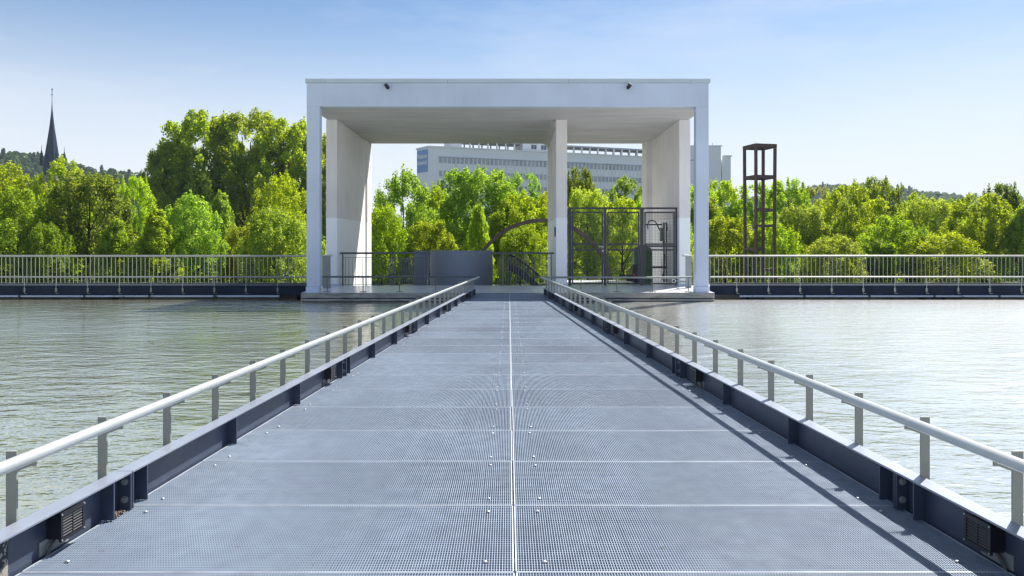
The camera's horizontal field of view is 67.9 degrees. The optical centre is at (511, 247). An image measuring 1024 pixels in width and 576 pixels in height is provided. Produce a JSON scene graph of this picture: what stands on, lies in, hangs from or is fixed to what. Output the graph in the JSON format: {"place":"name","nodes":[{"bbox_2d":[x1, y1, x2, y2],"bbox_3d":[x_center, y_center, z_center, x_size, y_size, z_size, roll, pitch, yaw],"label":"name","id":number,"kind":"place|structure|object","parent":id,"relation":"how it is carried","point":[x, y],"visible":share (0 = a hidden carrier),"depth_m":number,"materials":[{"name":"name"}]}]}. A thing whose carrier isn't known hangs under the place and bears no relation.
{"place":"outdoors","nodes":[
{"label":"outdoors","id":0,"kind":"place"},
{"bbox_2d":[38,88,65,188],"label":"church","id":1,"kind":"structure","parent":0,"point":[51,153],"depth_m":258.42,"materials":[{"name":"stone"}]},
{"bbox_2d":[1,162,132,234],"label":"hill","id":2,"kind":"structure","parent":0,"point":[42,169],"depth_m":491.75,"materials":[{"name":"green plant"}]},
{"bbox_2d":[0,148,261,230],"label":"hillside wood","id":3,"kind":"object","parent":2,"relation":"on","point":[30,160],"visible":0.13,"depth_m":505.55,"materials":[{"name":"green plant"}]},
{"bbox_2d":[0,260,1017,285],"bbox_3d":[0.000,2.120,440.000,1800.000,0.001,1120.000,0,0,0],"label":"ground","id":4,"kind":"structure","parent":0,"point":[223,281],"depth_m":46.70,"materials":[{"name":"green plant"}]},
{"bbox_2d":[0,160,40,249],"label":"maple tree","id":5,"kind":"object","parent":4,"relation":"on","point":[20,180],"visible":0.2,"depth_m":55.67,"materials":[{"name":"green plant"}]},
{"bbox_2d":[1,182,50,253],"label":"maple tree","id":6,"kind":"object","parent":4,"relation":"on","point":[45,187],"visible":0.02,"depth_m":61.64,"materials":[{"name":"green plant"}]},
{"bbox_2d":[0,182,63,282],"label":"linden tree","id":7,"kind":"object","parent":4,"relation":"on","point":[11,202],"visible":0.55,"depth_m":42.24,"materials":[{"name":"green plant"}]},
{"bbox_2d":[10,219,78,282],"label":"linden tree","id":8,"kind":"object","parent":4,"relation":"on","point":[38,237],"visible":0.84,"depth_m":41.43,"materials":[{"name":"green plant"}]},
{"bbox_2d":[31,155,102,241],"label":"maple tree","id":9,"kind":"object","parent":4,"relation":"on","point":[59,165],"visible":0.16,"depth_m":56.84,"materials":[{"name":"green plant"}]},
{"bbox_2d":[37,168,138,282],"bbox_3d":[-25.117,-1.327,45.429,5.992,6.900,6.027,0,0,0],"label":"linden tree","id":10,"kind":"object","parent":4,"relation":"on","point":[107,187],"visible":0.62,"depth_m":44.12,"materials":[{"name":"green plant"}]},
{"bbox_2d":[75,190,137,260],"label":"maple tree","id":11,"kind":"object","parent":4,"relation":"on","point":[100,216],"visible":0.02,"depth_m":60.74,"materials":[{"name":"green plant"}]},
{"bbox_2d":[85,217,142,282],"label":"linden tree","id":12,"kind":"object","parent":4,"relation":"on","point":[116,244],"visible":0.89,"depth_m":41.62,"materials":[{"name":"green plant"}]},
{"bbox_2d":[112,174,157,273],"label":"maple tree","id":13,"kind":"object","parent":4,"relation":"on","point":[141,193],"visible":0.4,"depth_m":59.37,"materials":[{"name":"green plant"}]},
{"bbox_2d":[127,207,185,282],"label":"linden tree","id":14,"kind":"object","parent":4,"relation":"on","point":[157,231],"visible":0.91,"depth_m":42.44,"materials":[{"name":"green plant"}]},
{"bbox_2d":[0,283,322,298],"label":"walkway","id":15,"kind":"structure","parent":4,"relation":"on","point":[111,290],"depth_m":26.60,"materials":[{"name":"blue paint"}]},
{"bbox_2d":[0,276,306,293],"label":"rail","id":16,"kind":"object","parent":15,"relation":"attached to","point":[182,277],"visible":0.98,"depth_m":26.53,"materials":[{"name":"grey metal"}]},
{"bbox_2d":[0,254,332,287],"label":"fence","id":17,"kind":"object","parent":15,"relation":"on","point":[326,265],"visible":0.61,"depth_m":28.79,"materials":[{"name":"metal"}]},
{"bbox_2d":[137,137,202,250],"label":"plane tree","id":18,"kind":"object","parent":4,"relation":"on","point":[157,186],"visible":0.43,"depth_m":80.08,"materials":[{"name":"green plant"}]},
{"bbox_2d":[157,189,230,282],"bbox_3d":[-19.011,-0.703,44.919,4.046,5.647,4.235,0,0,41],"label":"linden tree","id":19,"kind":"object","parent":4,"relation":"on","point":[208,240],"visible":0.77,"depth_m":44.39,"materials":[{"name":"green plant"}]},
{"bbox_2d":[155,108,248,242],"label":"plane tree","id":20,"kind":"object","parent":4,"relation":"on","point":[191,127],"visible":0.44,"depth_m":81.65,"materials":[{"name":"green plant"}]},
{"bbox_2d":[201,190,241,279],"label":"linden tree","id":21,"kind":"object","parent":4,"relation":"on","point":[220,205],"visible":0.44,"depth_m":49.63,"materials":[{"name":"green plant"}]},
{"bbox_2d":[193,107,290,241],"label":"plane tree","id":22,"kind":"object","parent":4,"relation":"on","point":[237,187],"visible":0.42,"depth_m":82.98,"materials":[{"name":"green plant"}]},
{"bbox_2d":[219,225,269,282],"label":"linden tree","id":23,"kind":"object","parent":4,"relation":"on","point":[233,237],"visible":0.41,"depth_m":46.32,"materials":[{"name":"green plant"}]},
{"bbox_2d":[232,205,306,282],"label":"linden tree","id":24,"kind":"object","parent":4,"relation":"on","point":[262,240],"visible":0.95,"depth_m":41.30,"materials":[{"name":"green plant"}]},
{"bbox_2d":[241,169,306,274],"bbox_3d":[-16.745,-1.837,55.125,4.946,7.917,5.176,0,0,-3],"label":"linden tree","id":25,"kind":"object","parent":4,"relation":"on","point":[290,195],"visible":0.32,"depth_m":54.47,"materials":[{"name":"green plant"}]},
{"bbox_2d":[240,116,325,244],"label":"plane tree","id":26,"kind":"object","parent":4,"relation":"on","point":[295,135],"visible":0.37,"depth_m":80.93,"materials":[{"name":"green plant"}]},
{"bbox_2d":[286,132,325,243],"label":"plane tree","id":27,"kind":"object","parent":4,"relation":"on","point":[324,163],"visible":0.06,"depth_m":83.11,"materials":[{"name":"green plant"}]},
{"bbox_2d":[371,201,413,284],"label":"linden tree","id":28,"kind":"object","parent":4,"relation":"on","point":[385,221],"visible":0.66,"depth_m":41.46,"materials":[{"name":"green plant"}]},
{"bbox_2d":[372,163,440,281],"bbox_3d":[-6.617,-1.559,47.047,4.943,7.361,4.723,0,0,-20],"label":"linden tree","id":29,"kind":"object","parent":4,"relation":"on","point":[409,180],"visible":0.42,"depth_m":46.22,"materials":[{"name":"green plant"}]},
{"bbox_2d":[403,218,458,284],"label":"linden tree","id":30,"kind":"object","parent":4,"relation":"on","point":[435,233],"visible":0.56,"depth_m":42.44,"materials":[{"name":"green plant"}]},
{"bbox_2d":[404,181,458,248],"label":"linden tree","id":31,"kind":"object","parent":4,"relation":"on","point":[436,196],"visible":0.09,"depth_m":59.35,"materials":[{"name":"green plant"}]},
{"bbox_2d":[433,168,473,239],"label":"maple tree","id":32,"kind":"object","parent":4,"relation":"on","point":[448,176],"visible":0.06,"depth_m":66.98,"materials":[{"name":"green plant"}]},
{"bbox_2d":[414,250,492,284],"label":"curved wall","id":33,"kind":"structure","parent":4,"relation":"on","point":[463,263],"depth_m":29.58,"materials":[{"name":"grey metal"}]},
{"bbox_2d":[462,202,498,284],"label":"linden tree","id":34,"kind":"object","parent":4,"relation":"on","point":[478,227],"visible":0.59,"depth_m":41.75,"materials":[{"name":"green plant"}]},
{"bbox_2d":[436,164,526,278],"bbox_3d":[-2.223,-1.724,49.588,6.657,7.695,6.697,0,0,39],"label":"linden tree","id":35,"kind":"object","parent":4,"relation":"on","point":[497,191],"visible":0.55,"depth_m":48.66,"materials":[{"name":"green plant"}]},
{"bbox_2d":[305,79,709,292],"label":"portico","id":36,"kind":"structure","parent":4,"relation":"on","point":[557,116],"depth_m":28.11,"materials":[{"name":"white concrete"}]},
{"bbox_2d":[647,220,666,281],"bbox_3d":[5.918,-0.040,30.335,1.212,2.800,0.230,0,0,0],"label":"pipework","id":37,"kind":"object","parent":36,"relation":"attached to","point":[663,266],"visible":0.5,"depth_m":30.37,"materials":[{"name":"black metal"}]},
{"bbox_2d":[660,228,664,240],"bbox_3d":[5.921,-0.533,29.950,0.157,0.533,0.300,0,0,0],"label":"switch cabinet","id":38,"kind":"object","parent":36,"relation":"attached to","point":[662,238],"visible":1,"depth_m":29.80,"materials":[{"name":"grey metal"}]},
{"bbox_2d":[301,280,714,300],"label":"platform","id":39,"kind":"structure","parent":4,"relation":"on","point":[639,292],"depth_m":25.54,"materials":[{"name":"concrete"}]},
{"bbox_2d":[340,252,430,284],"bbox_3d":[-4.734,0.779,28.537,3.398,1.243,0.143,0,0,-4],"label":"railing","id":40,"kind":"object","parent":39,"relation":"on","point":[395,253],"visible":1,"depth_m":28.58,"materials":[{"name":"metal"}]},
{"bbox_2d":[323,276,475,291],"bbox_3d":[-3.813,1.216,25.780,5.183,0.545,0.120,0,0,0],"label":"rail","id":41,"kind":"object","parent":39,"relation":"on","point":[363,277],"visible":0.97,"depth_m":25.76,"materials":[{"name":"metal"}]},
{"bbox_2d":[0,288,1023,575],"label":"footbridge","id":42,"kind":"object","parent":39,"relation":"attached to","point":[388,452],"visible":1,"depth_m":4.80,"materials":[{"name":"metal"}]},
{"bbox_2d":[38,501,84,557],"bbox_3d":[-2.240,1.425,3.790,0.081,0.250,0.244,0,0,3],"label":"louvred light","id":43,"kind":"object","parent":42,"relation":"attached to","point":[64,525],"visible":0.89,"depth_m":3.75,"materials":[{"name":"black metal"}]},
{"bbox_2d":[115,510,125,517],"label":"leaf litter","id":44,"kind":"object","parent":42,"relation":"on","point":[118,512],"visible":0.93,"depth_m":4.26,"materials":[{"name":"brown plant"}]},
{"bbox_2d":[0,276,479,526],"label":"handrail","id":45,"kind":"object","parent":42,"relation":"attached to","point":[12,464],"visible":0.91,"depth_m":5.00,"materials":[{"name":"grey metal"}]},
{"bbox_2d":[323,365,335,385],"bbox_3d":[-2.003,1.425,8.350,0.081,0.250,0.244,0,0,3],"label":"louvred light","id":46,"kind":"object","parent":42,"relation":"attached to","point":[330,373],"visible":0.92,"depth_m":8.29,"materials":[{"name":"black plastic"}]},
{"bbox_2d":[404,324,411,336],"bbox_3d":[-1.766,1.425,12.910,0.081,0.250,0.244,0,0,3],"label":"louvred light","id":47,"kind":"object","parent":42,"relation":"attached to","point":[408,328],"visible":0.93,"depth_m":12.85,"materials":[{"name":"black plastic"}]},
{"bbox_2d":[443,304,447,312],"bbox_3d":[-1.528,1.425,17.470,0.081,0.250,0.244,0,0,3],"label":"louvred light","id":48,"kind":"object","parent":42,"relation":"attached to","point":[445,307],"visible":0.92,"depth_m":17.41,"materials":[{"name":"black plastic"}]},
{"bbox_2d":[573,305,577,313],"bbox_3d":[1.444,1.425,17.310,0.081,0.250,0.245,0,0,-3],"label":"louvred light","id":49,"kind":"object","parent":42,"relation":"attached to","point":[575,307],"visible":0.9,"depth_m":17.25,"materials":[{"name":"black plastic"}]},
{"bbox_2d":[611,325,617,337],"bbox_3d":[1.720,1.425,12.750,0.081,0.250,0.245,0,0,-3],"label":"louvred light","id":50,"kind":"object","parent":42,"relation":"attached to","point":[614,329],"visible":0.86,"depth_m":12.69,"materials":[{"name":"black plastic"}]},
{"bbox_2d":[690,367,704,388],"bbox_3d":[1.997,1.425,8.190,0.081,0.250,0.245,0,0,-3],"label":"louvred light","id":51,"kind":"object","parent":42,"relation":"attached to","point":[696,375],"visible":0.91,"depth_m":8.13,"materials":[{"name":"black plastic"}]},
{"bbox_2d":[540,276,1023,526],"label":"handrail","id":52,"kind":"object","parent":42,"relation":"attached to","point":[1013,462],"visible":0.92,"depth_m":5.00,"materials":[{"name":"grey metal"}]},
{"bbox_2d":[963,511,1014,571],"bbox_3d":[2.273,1.425,3.630,0.081,0.250,0.245,0,0,-3],"label":"louvred light","id":53,"kind":"object","parent":42,"relation":"attached to","point":[986,538],"visible":0.98,"depth_m":3.60,"materials":[{"name":"black metal"}]},
{"bbox_2d":[491,252,553,284],"bbox_3d":[0.393,0.779,28.510,2.362,1.243,0.076,0,0,5],"label":"railing","id":54,"kind":"object","parent":39,"relation":"on","point":[523,253],"visible":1,"depth_m":28.51,"materials":[{"name":"metal"}]},
{"bbox_2d":[543,276,691,291],"bbox_3d":[3.575,1.227,25.780,5.061,0.525,0.120,0,0,0],"label":"rail","id":55,"kind":"object","parent":39,"relation":"on","point":[652,277],"visible":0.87,"depth_m":25.77,"materials":[{"name":"metal"}]},
{"bbox_2d":[568,207,676,284],"bbox_3d":[4.178,-0.061,28.457,4.133,2.922,0.145,0,0,0],"label":"wire cage","id":56,"kind":"object","parent":39,"relation":"on","point":[642,244],"visible":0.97,"depth_m":28.46,"materials":[{"name":"grey metal"}]},
{"bbox_2d":[632,245,651,282],"bbox_3d":[5.191,0.631,30.300,0.807,1.538,0.807,0,0,0],"label":"water tank","id":57,"kind":"object","parent":39,"relation":"on","point":[634,257],"visible":0.14,"depth_m":30.02,"materials":[{"name":"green metal"}]},
{"bbox_2d":[0,233,1019,282],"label":"undergrowth","id":58,"kind":"object","parent":4,"relation":"on","point":[496,247],"visible":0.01,"depth_m":48.01,"materials":[{"name":"green plant"}]},
{"bbox_2d":[474,189,547,281],"bbox_3d":[0.423,-0.842,48.115,4.824,5.926,5.048,0,0,24],"label":"linden tree","id":59,"kind":"object","parent":4,"relation":"on","point":[529,210],"visible":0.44,"depth_m":47.42,"materials":[{"name":"green plant"}]},
{"bbox_2d":[493,224,545,285],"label":"linden tree","id":60,"kind":"object","parent":4,"relation":"on","point":[526,237],"visible":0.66,"depth_m":40.53,"materials":[{"name":"green plant"}]},
{"bbox_2d":[503,172,547,238],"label":"maple tree","id":61,"kind":"object","parent":4,"relation":"on","point":[517,180],"visible":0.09,"depth_m":65.93,"materials":[{"name":"green plant"}]},
{"bbox_2d":[481,219,611,279],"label":"steel arch","id":62,"kind":"structure","parent":4,"relation":"on","point":[505,230],"depth_m":37.70,"materials":[{"name":"grey metal"}]},
{"bbox_2d":[532,190,569,244],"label":"linden tree","id":63,"kind":"object","parent":4,"relation":"on","point":[543,198],"visible":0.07,"depth_m":57.34,"materials":[{"name":"green plant"}]},
{"bbox_2d":[567,165,598,275],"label":"maple tree","id":64,"kind":"object","parent":4,"relation":"on","point":[576,182],"visible":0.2,"depth_m":55.56,"materials":[{"name":"green plant"}]},
{"bbox_2d":[567,183,617,279],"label":"linden tree","id":65,"kind":"object","parent":4,"relation":"on","point":[578,199],"visible":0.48,"depth_m":45.14,"materials":[{"name":"green plant"}]},
{"bbox_2d":[589,193,639,279],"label":"linden tree","id":66,"kind":"object","parent":4,"relation":"on","point":[633,225],"visible":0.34,"depth_m":43.40,"materials":[{"name":"green plant"}]},
{"bbox_2d":[602,175,641,241],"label":"maple tree","id":67,"kind":"object","parent":4,"relation":"on","point":[624,186],"visible":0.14,"depth_m":64.88,"materials":[{"name":"green plant"}]},
{"bbox_2d":[634,198,693,242],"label":"linden tree","id":68,"kind":"object","parent":4,"relation":"on","point":[640,205],"visible":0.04,"depth_m":52.33,"materials":[{"name":"green plant"}]},
{"bbox_2d":[690,143,721,208],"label":"stair tower","id":69,"kind":"structure","parent":4,"relation":"on","point":[714,161],"depth_m":226.00,"materials":[{"name":"white concrete"}]},
{"bbox_2d":[690,184,721,230],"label":"maple tree","id":70,"kind":"object","parent":4,"relation":"on","point":[692,194],"visible":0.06,"depth_m":57.33,"materials":[{"name":"green plant"}]},
{"bbox_2d":[690,195,725,273],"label":"linden tree","id":71,"kind":"object","parent":4,"relation":"on","point":[714,211],"visible":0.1,"depth_m":55.45,"materials":[{"name":"green plant"}]},
{"bbox_2d":[690,214,759,282],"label":"linden tree","id":72,"kind":"object","parent":4,"relation":"on","point":[718,245],"visible":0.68,"depth_m":43.05,"materials":[{"name":"green plant"}]},
{"bbox_2d":[709,178,742,262],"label":"maple tree","id":73,"kind":"object","parent":4,"relation":"on","point":[725,189],"visible":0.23,"depth_m":61.12,"materials":[{"name":"green plant"}]},
{"bbox_2d":[724,181,787,260],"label":"maple tree","id":74,"kind":"object","parent":4,"relation":"on","point":[750,216],"visible":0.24,"depth_m":59.32,"materials":[{"name":"green plant"}]},
{"bbox_2d":[743,143,776,282],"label":"steel frame tower","id":75,"kind":"structure","parent":4,"relation":"on","point":[756,177],"depth_m":33.66,"materials":[{"name":"brown metal"}]},
{"bbox_2d":[733,220,807,282],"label":"linden tree","id":76,"kind":"object","parent":4,"relation":"on","point":[786,239],"visible":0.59,"depth_m":42.26,"materials":[{"name":"green plant"}]},
{"bbox_2d":[759,176,811,241],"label":"maple tree","id":77,"kind":"object","parent":4,"relation":"on","point":[799,197],"visible":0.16,"depth_m":63.19,"materials":[{"name":"green plant"}]},
{"bbox_2d":[766,202,840,279],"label":"linden tree","id":78,"kind":"object","parent":4,"relation":"on","point":[800,223],"visible":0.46,"depth_m":49.16,"materials":[{"name":"green plant"}]},
{"bbox_2d":[786,185,843,224],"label":"maple tree","id":79,"kind":"object","parent":4,"relation":"on","point":[816,190],"visible":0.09,"depth_m":71.47,"materials":[{"name":"plant"}]},
{"bbox_2d":[792,233,868,282],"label":"linden tree","id":80,"kind":"object","parent":4,"relation":"on","point":[846,246],"visible":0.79,"depth_m":40.38,"materials":[{"name":"green plant"}]},
{"bbox_2d":[808,220,854,274],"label":"linden tree","id":81,"kind":"object","parent":4,"relation":"on","point":[836,225],"visible":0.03,"depth_m":52.99,"materials":[{"name":"green plant"}]},
{"bbox_2d":[799,179,889,257],"bbox_3d":[23.089,-1.331,52.109,6.045,6.906,5.776,0,0,-44],"label":"linden tree","id":82,"kind":"object","parent":4,"relation":"on","point":[860,200],"visible":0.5,"depth_m":51.20,"materials":[{"name":"green plant"}]},
{"bbox_2d":[709,283,1023,298],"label":"walkway","id":83,"kind":"structure","parent":4,"relation":"on","point":[934,291],"depth_m":26.60,"materials":[{"name":"blue paint"}]},
{"bbox_2d":[682,254,1023,287],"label":"fence","id":84,"kind":"object","parent":83,"relation":"on","point":[688,265],"visible":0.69,"depth_m":28.79,"materials":[{"name":"metal"}]},
{"bbox_2d":[710,276,1023,293],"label":"rail","id":85,"kind":"object","parent":83,"relation":"attached to","point":[926,277],"visible":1,"depth_m":26.53,"materials":[{"name":"metal"}]},
{"bbox_2d":[846,240,902,282],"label":"linden tree","id":86,"kind":"object","parent":4,"relation":"on","point":[865,247],"visible":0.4,"depth_m":42.35,"materials":[{"name":"green plant"}]},
{"bbox_2d":[852,175,907,242],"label":"maple tree","id":87,"kind":"object","parent":4,"relation":"on","point":[876,189],"visible":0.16,"depth_m":59.17,"materials":[{"name":"green plant"}]},
{"bbox_2d":[855,211,945,282],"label":"linden tree","id":88,"kind":"object","parent":4,"relation":"on","point":[882,228],"visible":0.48,"depth_m":43.05,"materials":[{"name":"green plant"}]},
{"bbox_2d":[893,197,935,270],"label":"linden tree","id":89,"kind":"object","parent":4,"relation":"on","point":[905,205],"visible":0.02,"depth_m":61.62,"materials":[{"name":"green plant"}]},
{"bbox_2d":[906,191,937,226],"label":"maple tree","id":90,"kind":"object","parent":4,"relation":"on","point":[913,195],"visible":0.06,"depth_m":67.47,"materials":[{"name":"green plant"}]},
{"bbox_2d":[893,195,961,254],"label":"linden tree","id":91,"kind":"object","parent":4,"relation":"on","point":[926,215],"visible":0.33,"depth_m":53.28,"materials":[{"name":"green plant"}]},
{"bbox_2d":[892,230,996,282],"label":"linden tree","id":92,"kind":"object","parent":4,"relation":"on","point":[950,245],"visible":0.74,"depth_m":41.12,"materials":[{"name":"green plant"}]},
{"bbox_2d":[937,197,969,239],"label":"maple tree","id":93,"kind":"object","parent":4,"relation":"on","point":[956,200],"visible":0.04,"depth_m":65.71,"materials":[{"name":"green plant"}]},
{"bbox_2d":[954,217,985,248],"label":"linden tree","id":94,"kind":"object","parent":4,"relation":"on","point":[962,222],"visible":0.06,"depth_m":55.27,"materials":[{"name":"green plant"}]},
{"bbox_2d":[938,192,1021,281],"bbox_3d":[29.068,-0.703,46.956,5.042,5.658,4.534,0,0,-16],"label":"maple tree","id":95,"kind":"object","parent":4,"relation":"on","point":[991,231],"visible":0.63,"depth_m":46.14,"materials":[{"name":"green plant"}]},
{"bbox_2d":[971,181,1023,242],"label":"maple tree","id":96,"kind":"object","parent":4,"relation":"on","point":[1008,194],"visible":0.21,"depth_m":57.32,"materials":[{"name":"green plant"}]},
{"bbox_2d":[992,203,1023,282],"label":"linden tree","id":97,"kind":"object","parent":4,"relation":"on","point":[1017,220],"visible":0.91,"depth_m":44.81,"materials":[{"name":"green plant"}]},
{"bbox_2d":[0,298,1023,575],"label":"water","id":98,"kind":"structure","parent":0,"point":[68,366],"depth_m":11.99,"materials":[{"name":"liquid"}]},
{"bbox_2d":[0,295,1023,297],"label":"embankment","id":99,"kind":"structure","parent":0,"point":[726,296],"depth_m":27.20,"materials":[{"name":"concrete"}]},
{"bbox_2d":[506,254,541,285],"bbox_3d":[0.466,1.001,30.062,1.420,1.552,1.576,0,0,0],"label":"stair flight","id":100,"kind":"object","parent":99,"relation":"on","point":[516,272],"visible":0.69,"depth_m":29.72,"materials":[{"name":"grey metal"}]},
{"bbox_2d":[0,0,1023,225],"label":"sky","id":101,"kind":"structure","parent":0,"point":[923,95],"materials":[{"name":"blue"}]},
{"bbox_2d":[416,144,641,244],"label":"office building","id":102,"kind":"structure","parent":0,"point":[436,163],"depth_m":210.19,"materials":[{"name":"white concrete"}]},
{"bbox_2d":[619,264,637,282],"bbox_3d":[4.582,1.020,29.555,0.870,0.760,0.470,0,0,0],"label":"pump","id":103,"kind":"object","parent":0,"point":[634,280],"visible":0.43,"depth_m":29.51,"materials":[{"name":"black metal"}]},
{"bbox_2d":[683,383,694,385],"bbox_3d":[1.932,1.490,8.300,0.132,0.015,0.132,0,0,0],"label":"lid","id":104,"kind":"object","parent":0,"point":[688,384],"visible":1,"depth_m":8.26,"materials":[{"name":"grey metal"}]},
{"bbox_2d":[721,155,731,213],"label":"lift block","id":105,"kind":"structure","parent":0,"point":[726,167],"depth_m":227.00,"materials":[{"name":"white concrete"}]},
{"bbox_2d":[749,191,999,227],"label":"hill","id":106,"kind":"structure","parent":0,"point":[819,196],"depth_m":720.04,"materials":[{"name":"green plant"}]},
{"bbox_2d":[741,182,1023,230],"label":"hillside wood","id":107,"kind":"object","parent":106,"relation":"on","point":[909,190],"visible":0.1,"depth_m":732.30,"materials":[{"name":"green plant"}]}
]}

